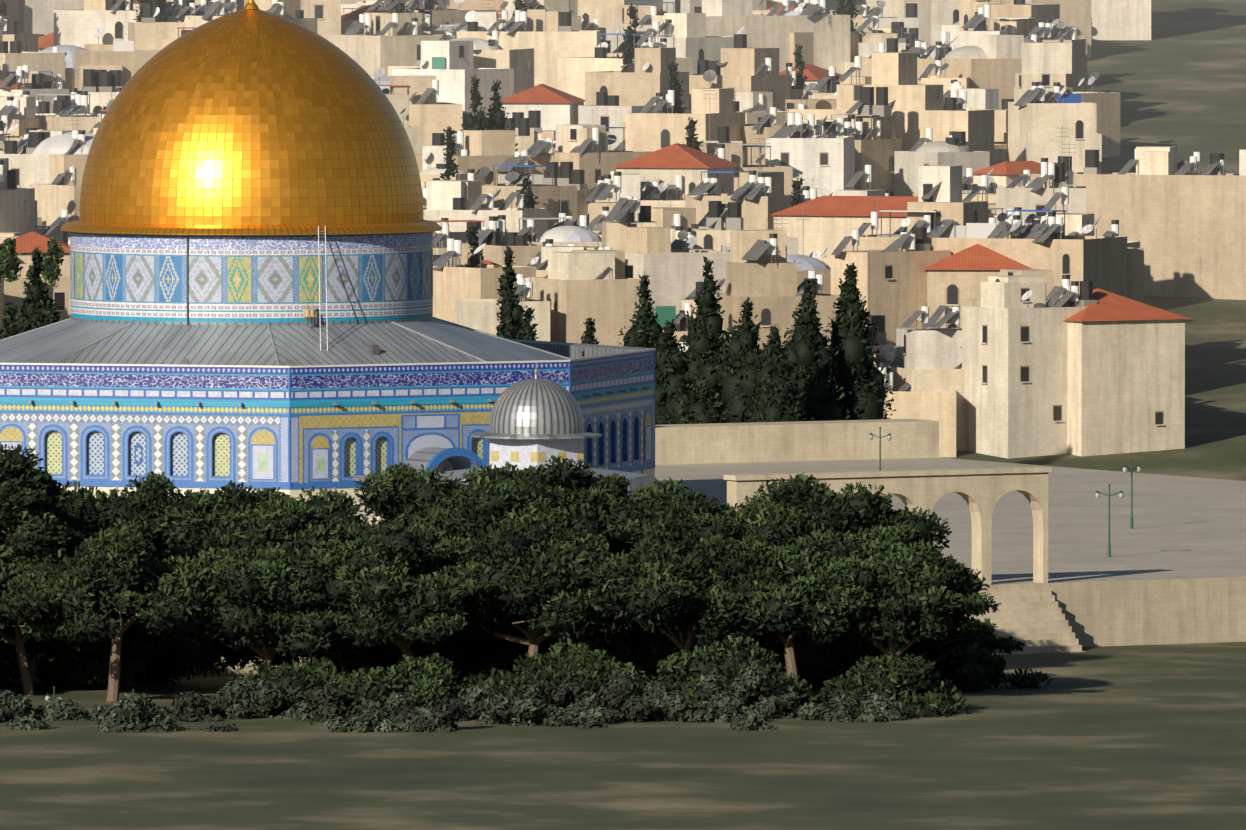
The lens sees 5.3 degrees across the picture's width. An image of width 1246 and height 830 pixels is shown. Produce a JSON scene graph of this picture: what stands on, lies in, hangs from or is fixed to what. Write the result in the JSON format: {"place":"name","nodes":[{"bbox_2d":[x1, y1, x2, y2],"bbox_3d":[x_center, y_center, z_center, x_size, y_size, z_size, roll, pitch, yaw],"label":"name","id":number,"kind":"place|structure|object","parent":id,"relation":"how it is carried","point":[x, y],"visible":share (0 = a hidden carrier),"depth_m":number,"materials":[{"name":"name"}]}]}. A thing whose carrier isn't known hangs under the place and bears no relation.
{"place":"outdoors","nodes":[
{"label":"outdoors","id":0,"kind":"place"},
{"bbox_2d":[0,0,895,424],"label":"cypress","id":1,"kind":"object","parent":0,"point":[852,344],"depth_m":1018.16,"materials":[{"name":"green plant"}]},
{"bbox_2d":[0,0,1245,829],"bbox_3d":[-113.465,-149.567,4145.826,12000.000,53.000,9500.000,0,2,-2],"label":"ground","id":2,"kind":"structure","parent":0,"point":[1128,738],"depth_m":736.49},
{"bbox_2d":[0,147,555,317],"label":"buildings","id":3,"kind":"structure","parent":2,"relation":"on","point":[27,243],"depth_m":1075.68,"materials":[{"name":"stone"}]},
{"bbox_2d":[0,65,1010,700],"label":"tree trunks","id":4,"kind":"object","parent":2,"relation":"on","point":[534,639],"visible":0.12,"depth_m":784.21,"materials":[{"name":"brown plant"}]},
{"bbox_2d":[0,665,910,732],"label":"bushes","id":5,"kind":"object","parent":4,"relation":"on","point":[839,712],"depth_m":763.63,"materials":[{"name":"green plant"}]},
{"bbox_2d":[0,444,1053,717],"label":"canopy","id":6,"kind":"object","parent":4,"relation":"on","point":[228,528],"depth_m":782.99,"materials":[{"name":"green plant"}]},
{"bbox_2d":[0,0,1245,458],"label":"city buildings","id":7,"kind":"structure","parent":2,"relation":"on","point":[990,230],"depth_m":1164.73,"materials":[{"name":"stone"}]},
{"bbox_2d":[1,419,1245,683],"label":"stone plaza","id":8,"kind":"structure","parent":2,"relation":"on","point":[1029,543],"depth_m":870.09,"materials":[{"name":"stone"}]},
{"bbox_2d":[0,0,655,524],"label":"dome of the rock","id":9,"kind":"structure","parent":8,"relation":"on","point":[250,186],"depth_m":888.90,"materials":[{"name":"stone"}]},
{"bbox_2d":[353,447,485,524],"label":"porches","id":10,"kind":"object","parent":8,"relation":"on","point":[431,458],"visible":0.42,"depth_m":876.30,"materials":[{"name":"tile"}]},
{"bbox_2d":[434,363,649,494],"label":"dome of the chain","id":11,"kind":"structure","parent":8,"relation":"on","point":[535,421],"depth_m":864.09,"materials":[{"name":"metal"},{"name":"stone"},{"name":"tile"}]},
{"bbox_2d":[45,305,1140,700],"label":"props","id":12,"kind":"object","parent":8,"relation":"on","point":[311,313],"visible":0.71,"depth_m":888.32,"materials":[{"name":"paint"}]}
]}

